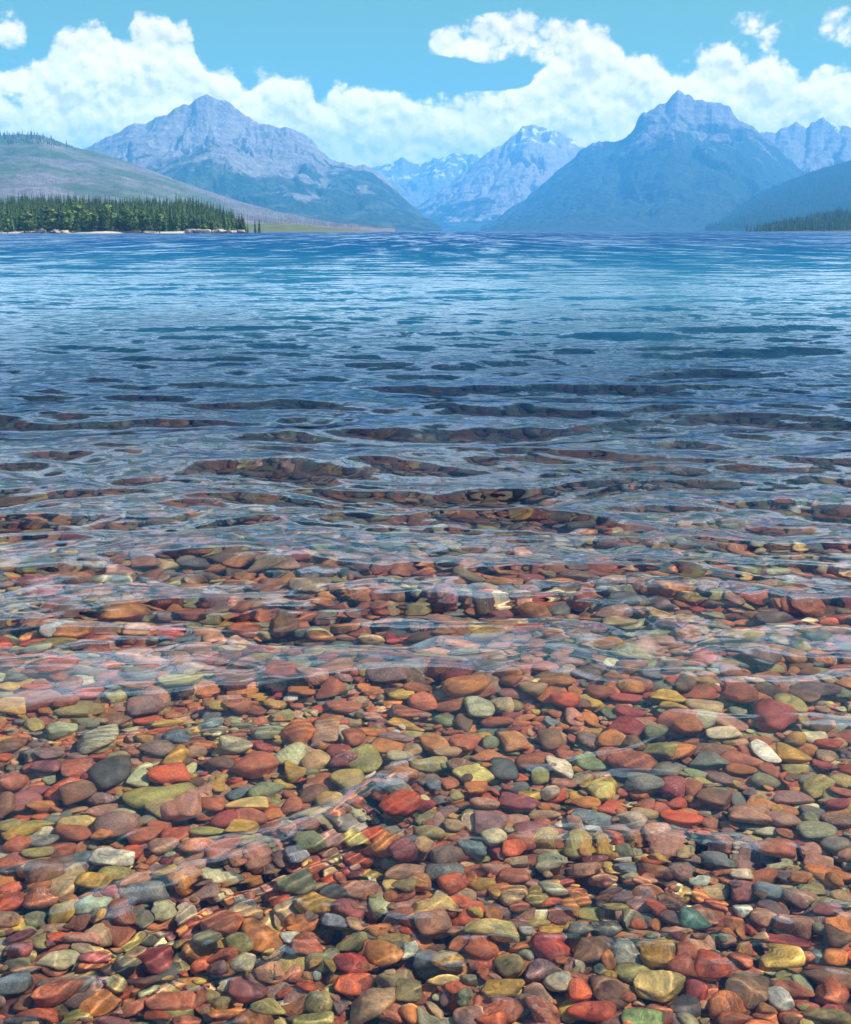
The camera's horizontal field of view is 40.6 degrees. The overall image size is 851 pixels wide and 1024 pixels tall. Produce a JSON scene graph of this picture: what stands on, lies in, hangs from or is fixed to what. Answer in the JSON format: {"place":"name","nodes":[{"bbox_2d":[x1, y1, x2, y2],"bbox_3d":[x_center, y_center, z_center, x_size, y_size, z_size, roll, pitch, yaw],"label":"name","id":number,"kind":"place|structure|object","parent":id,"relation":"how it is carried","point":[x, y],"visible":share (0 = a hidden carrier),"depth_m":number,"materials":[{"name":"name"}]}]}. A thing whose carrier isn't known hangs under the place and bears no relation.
{"place":"outdoors","nodes":[
{"label":"outdoors","id":0,"kind":"place"},
{"bbox_2d":[0,229,184,232],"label":"shore","id":1,"kind":"structure","parent":0,"point":[104,231],"depth_m":738.27,"materials":[{"name":"grey stone"}]},
{"bbox_2d":[0,203,8,231],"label":"conifer tree","id":2,"kind":"object","parent":1,"relation":"on","point":[2,212],"visible":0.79,"depth_m":743.37,"materials":[{"name":"green plant"}]},
{"bbox_2d":[2,216,10,232],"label":"broadleaf tree","id":3,"kind":"object","parent":1,"relation":"on","point":[6,225],"visible":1,"depth_m":737.60,"materials":[{"name":"green plant"}]},
{"bbox_2d":[9,216,15,231],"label":"conifer tree","id":4,"kind":"object","parent":1,"relation":"on","point":[12,228],"visible":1,"depth_m":744.97,"materials":[{"name":"green plant"}]},
{"bbox_2d":[9,206,15,230],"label":"conifer tree","id":5,"kind":"object","parent":1,"relation":"on","point":[12,218],"visible":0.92,"depth_m":749.63,"materials":[{"name":"green plant"}]},
{"bbox_2d":[12,212,17,229],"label":"conifer tree","id":6,"kind":"object","parent":1,"relation":"on","point":[13,217],"visible":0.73,"depth_m":759.63,"materials":[{"name":"green plant"}]},
{"bbox_2d":[19,205,22,230],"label":"conifer tree","id":7,"kind":"object","parent":1,"relation":"on","point":[20,212],"visible":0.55,"depth_m":746.34,"materials":[{"name":"green plant"}]},
{"bbox_2d":[17,213,29,232],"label":"broadleaf tree","id":8,"kind":"object","parent":1,"relation":"on","point":[23,221],"visible":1,"depth_m":732.19,"materials":[{"name":"green plant"}]},
{"bbox_2d":[24,211,35,231],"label":"broadleaf tree","id":9,"kind":"object","parent":1,"relation":"on","point":[28,216],"visible":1,"depth_m":734.33,"materials":[{"name":"green plant"}]},
{"bbox_2d":[30,205,37,230],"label":"conifer tree","id":10,"kind":"object","parent":1,"relation":"on","point":[33,217],"visible":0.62,"depth_m":742.17,"materials":[{"name":"green plant"}]},
{"bbox_2d":[38,213,47,228],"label":"broadleaf tree","id":11,"kind":"object","parent":1,"relation":"on","point":[42,220],"visible":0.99,"depth_m":732.30,"materials":[{"name":"green plant"}]},
{"bbox_2d":[40,206,52,230],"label":"broadleaf tree","id":12,"kind":"object","parent":1,"relation":"on","point":[46,210],"visible":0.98,"depth_m":732.02,"materials":[{"name":"green plant"}]},
{"bbox_2d":[47,212,56,230],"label":"broadleaf tree","id":13,"kind":"object","parent":1,"relation":"on","point":[49,221],"visible":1,"depth_m":732.87,"materials":[{"name":"green plant"}]},
{"bbox_2d":[46,209,61,230],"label":"broadleaf tree","id":14,"kind":"object","parent":1,"relation":"on","point":[56,223],"visible":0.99,"depth_m":731.70,"materials":[{"name":"green plant"}]},
{"bbox_2d":[52,210,63,229],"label":"broadleaf tree","id":15,"kind":"object","parent":1,"relation":"on","point":[62,227],"visible":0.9,"depth_m":733.12,"materials":[{"name":"green plant"}]},
{"bbox_2d":[54,211,61,229],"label":"broadleaf tree","id":16,"kind":"object","parent":1,"relation":"on","point":[57,217],"visible":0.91,"depth_m":732.86,"materials":[{"name":"green plant"}]},
{"bbox_2d":[61,211,70,229],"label":"broadleaf tree","id":17,"kind":"object","parent":1,"relation":"on","point":[63,216],"visible":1,"depth_m":729.67,"materials":[{"name":"green plant"}]},
{"bbox_2d":[61,212,76,231],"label":"broadleaf tree","id":18,"kind":"object","parent":1,"relation":"on","point":[70,218],"visible":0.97,"depth_m":731.84,"materials":[{"name":"green plant"}]},
{"bbox_2d":[68,202,82,230],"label":"broadleaf tree","id":19,"kind":"object","parent":1,"relation":"on","point":[76,208],"visible":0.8,"depth_m":737.50,"materials":[{"name":"green plant"}]},
{"bbox_2d":[75,209,92,230],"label":"broadleaf tree","id":20,"kind":"object","parent":1,"relation":"on","point":[83,211],"visible":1,"depth_m":732.84,"materials":[{"name":"green plant"}]},
{"bbox_2d":[82,212,92,229],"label":"broadleaf tree","id":21,"kind":"object","parent":1,"relation":"on","point":[89,214],"visible":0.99,"depth_m":732.73,"materials":[{"name":"green plant"}]},
{"bbox_2d":[91,214,100,230],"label":"broadleaf tree","id":22,"kind":"object","parent":1,"relation":"on","point":[96,219],"visible":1,"depth_m":730.37,"materials":[{"name":"green plant"}]},
{"bbox_2d":[97,211,108,230],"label":"broadleaf tree","id":23,"kind":"object","parent":1,"relation":"on","point":[100,225],"visible":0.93,"depth_m":735.91,"materials":[{"name":"green plant"}]},
{"bbox_2d":[100,204,116,230],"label":"broadleaf tree","id":24,"kind":"object","parent":1,"relation":"on","point":[106,208],"visible":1,"depth_m":732.78,"materials":[{"name":"green plant"}]},
{"bbox_2d":[100,212,117,230],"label":"broadleaf tree","id":25,"kind":"object","parent":1,"relation":"on","point":[107,216],"visible":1,"depth_m":733.59,"materials":[{"name":"green plant"}]},
{"bbox_2d":[111,213,118,230],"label":"broadleaf tree","id":26,"kind":"object","parent":1,"relation":"on","point":[114,214],"visible":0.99,"depth_m":737.43,"materials":[{"name":"green plant"}]},
{"bbox_2d":[114,214,127,230],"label":"broadleaf tree","id":27,"kind":"object","parent":1,"relation":"on","point":[120,223],"visible":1,"depth_m":734.57,"materials":[{"name":"green plant"}]},
{"bbox_2d":[117,207,134,230],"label":"broadleaf tree","id":28,"kind":"object","parent":1,"relation":"on","point":[123,211],"visible":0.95,"depth_m":733.67,"materials":[{"name":"green plant"}]},
{"bbox_2d":[124,213,134,231],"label":"broadleaf tree","id":29,"kind":"object","parent":1,"relation":"on","point":[129,222],"visible":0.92,"depth_m":732.52,"materials":[{"name":"green plant"}]},
{"bbox_2d":[130,210,152,232],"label":"broadleaf tree","id":30,"kind":"object","parent":1,"relation":"on","point":[142,216],"visible":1,"depth_m":729.45,"materials":[{"name":"green plant"}]},
{"bbox_2d":[148,208,152,230],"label":"conifer tree","id":31,"kind":"object","parent":1,"relation":"on","point":[150,227],"visible":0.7,"depth_m":747.45,"materials":[{"name":"green plant"}]},
{"bbox_2d":[151,210,154,230],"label":"conifer tree","id":32,"kind":"object","parent":1,"relation":"on","point":[153,216],"visible":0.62,"depth_m":763.82,"materials":[{"name":"green plant"}]},
{"bbox_2d":[153,213,165,232],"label":"broadleaf tree","id":33,"kind":"object","parent":1,"relation":"on","point":[159,220],"visible":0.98,"depth_m":730.82,"materials":[{"name":"green plant"}]},
{"bbox_2d":[161,209,166,230],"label":"conifer tree","id":34,"kind":"object","parent":1,"relation":"on","point":[163,226],"visible":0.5,"depth_m":744.89,"materials":[{"name":"green plant"}]},
{"bbox_2d":[168,208,174,230],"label":"conifer tree","id":35,"kind":"object","parent":1,"relation":"on","point":[171,227],"visible":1,"depth_m":743.61,"materials":[{"name":"green plant"}]},
{"bbox_2d":[173,207,180,230],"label":"conifer tree","id":36,"kind":"object","parent":1,"relation":"on","point":[176,226],"visible":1,"depth_m":742.72,"materials":[{"name":"green plant"}]},
{"bbox_2d":[181,218,185,230],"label":"conifer tree","id":37,"kind":"object","parent":1,"relation":"on","point":[183,226],"visible":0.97,"depth_m":751.35,"materials":[{"name":"green plant"}]},
{"bbox_2d":[181,205,187,230],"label":"conifer tree","id":38,"kind":"object","parent":1,"relation":"on","point":[183,214],"visible":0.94,"depth_m":754.31,"materials":[{"name":"green plant"}]},
{"bbox_2d":[188,204,192,227],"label":"conifer tree","id":39,"kind":"object","parent":1,"relation":"on","point":[190,215],"visible":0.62,"depth_m":751.03,"materials":[{"name":"green plant"}]},
{"bbox_2d":[192,209,195,228],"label":"conifer tree","id":40,"kind":"object","parent":1,"relation":"on","point":[194,215],"visible":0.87,"depth_m":743.93,"materials":[{"name":"green plant"}]},
{"bbox_2d":[195,212,200,228],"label":"conifer tree","id":41,"kind":"object","parent":1,"relation":"on","point":[197,222],"visible":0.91,"depth_m":742.62,"materials":[{"name":"green plant"}]},
{"bbox_2d":[198,208,205,228],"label":"conifer tree","id":42,"kind":"object","parent":1,"relation":"on","point":[203,222],"visible":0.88,"depth_m":742.91,"materials":[{"name":"green plant"}]},
{"bbox_2d":[198,229,210,232],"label":"boulder","id":43,"kind":"object","parent":1,"relation":"on","point":[204,230],"visible":0.54,"depth_m":725.96,"materials":[{"name":"grey stone"}]},
{"bbox_2d":[206,212,209,227],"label":"conifer tree","id":44,"kind":"object","parent":1,"relation":"on","point":[207,223],"visible":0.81,"depth_m":755.99,"materials":[{"name":"green plant"}]},
{"bbox_2d":[211,217,214,229],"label":"conifer tree","id":45,"kind":"object","parent":1,"relation":"on","point":[212,224],"visible":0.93,"depth_m":750.24,"materials":[{"name":"green plant"}]},
{"bbox_2d":[223,213,226,229],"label":"conifer tree","id":46,"kind":"object","parent":1,"relation":"on","point":[225,225],"visible":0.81,"depth_m":778.78,"materials":[{"name":"green plant"}]},
{"bbox_2d":[226,213,230,230],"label":"conifer tree","id":47,"kind":"object","parent":1,"relation":"on","point":[228,223],"visible":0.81,"depth_m":748.51,"materials":[{"name":"green plant"}]},
{"bbox_2d":[230,211,234,229],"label":"conifer tree","id":48,"kind":"object","parent":1,"relation":"on","point":[232,225],"visible":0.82,"depth_m":750.55,"materials":[{"name":"green plant"}]},
{"bbox_2d":[235,218,238,232],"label":"conifer tree","id":49,"kind":"object","parent":1,"relation":"on","point":[236,224],"visible":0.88,"depth_m":751.17,"materials":[{"name":"green plant"}]},
{"bbox_2d":[241,217,246,231],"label":"conifer tree","id":50,"kind":"object","parent":1,"relation":"on","point":[243,225],"visible":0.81,"depth_m":746.67,"materials":[{"name":"green plant"}]},
{"bbox_2d":[257,220,261,232],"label":"conifer tree","id":51,"kind":"object","parent":1,"relation":"on","point":[259,229],"visible":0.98,"depth_m":752.13,"materials":[{"name":"green plant"}]},
{"bbox_2d":[0,134,394,231],"bbox_3d":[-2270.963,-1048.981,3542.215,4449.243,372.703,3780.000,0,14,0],"label":"hill","id":52,"kind":"structure","parent":0,"point":[41,150],"depth_m":3582.19,"materials":[{"name":"green plant"}]},
{"bbox_2d":[0,133,394,227],"bbox_3d":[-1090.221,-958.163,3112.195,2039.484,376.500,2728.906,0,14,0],"label":"dead woods","id":53,"kind":"object","parent":52,"relation":"on","point":[266,219],"visible":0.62,"depth_m":3355.64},
{"bbox_2d":[0,131,850,230],"label":"forest","id":54,"kind":"object","parent":52,"relation":"on","point":[36,204],"depth_m":1991.01,"materials":[{"name":"green plant"}]},
{"bbox_2d":[84,94,440,230],"bbox_3d":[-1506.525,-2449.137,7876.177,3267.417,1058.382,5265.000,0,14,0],"label":"mountain","id":55,"kind":"structure","parent":0,"point":[207,142],"depth_m":7917.67,"materials":[{"name":"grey stone"}]},
{"bbox_2d":[244,223,367,231],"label":"meadow","id":56,"kind":"structure","parent":0,"point":[276,227],"depth_m":1371.53,"materials":[{"name":"green plant"}]},
{"bbox_2d":[0,231,850,1023],"bbox_3d":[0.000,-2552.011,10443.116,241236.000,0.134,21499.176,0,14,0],"label":"lake water","id":57,"kind":"structure","parent":0,"point":[424,627],"depth_m":4.58,"materials":[{"name":"liquid"}]},
{"bbox_2d":[0,0,850,167],"label":"sky","id":58,"kind":"structure","parent":0,"point":[372,83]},
{"bbox_2d":[371,153,480,207],"bbox_3d":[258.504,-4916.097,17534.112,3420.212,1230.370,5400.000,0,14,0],"label":"mountain","id":59,"kind":"structure","parent":0,"point":[416,185],"depth_m":18265.08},
{"bbox_2d":[417,125,585,230],"bbox_3d":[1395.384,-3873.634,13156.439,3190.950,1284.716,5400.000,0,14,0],"label":"mountain","id":60,"kind":"structure","parent":0,"point":[521,165],"depth_m":13114.88,"materials":[{"name":"stone"}]},
{"bbox_2d":[480,90,805,230],"bbox_3d":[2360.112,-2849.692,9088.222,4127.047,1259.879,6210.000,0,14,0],"label":"mountain","id":61,"kind":"structure","parent":0,"point":[679,160],"depth_m":8765.85,"materials":[{"name":"stone"}]},
{"bbox_2d":[707,161,850,230],"bbox_3d":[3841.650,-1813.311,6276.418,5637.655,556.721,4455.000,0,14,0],"label":"hill","id":62,"kind":"structure","parent":0,"point":[839,172],"depth_m":6117.43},
{"bbox_2d":[755,214,850,231],"bbox_3d":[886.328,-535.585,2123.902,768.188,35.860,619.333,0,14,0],"label":"shore","id":63,"kind":"structure","parent":0,"point":[833,230],"depth_m":1875.85,"materials":[{"name":"green plant"}]},
{"bbox_2d":[760,117,850,172],"bbox_3d":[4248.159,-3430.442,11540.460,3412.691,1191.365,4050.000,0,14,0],"label":"mountain","id":64,"kind":"structure","parent":0,"point":[818,144],"depth_m":12132.15,"materials":[{"name":"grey stone"}]}
]}

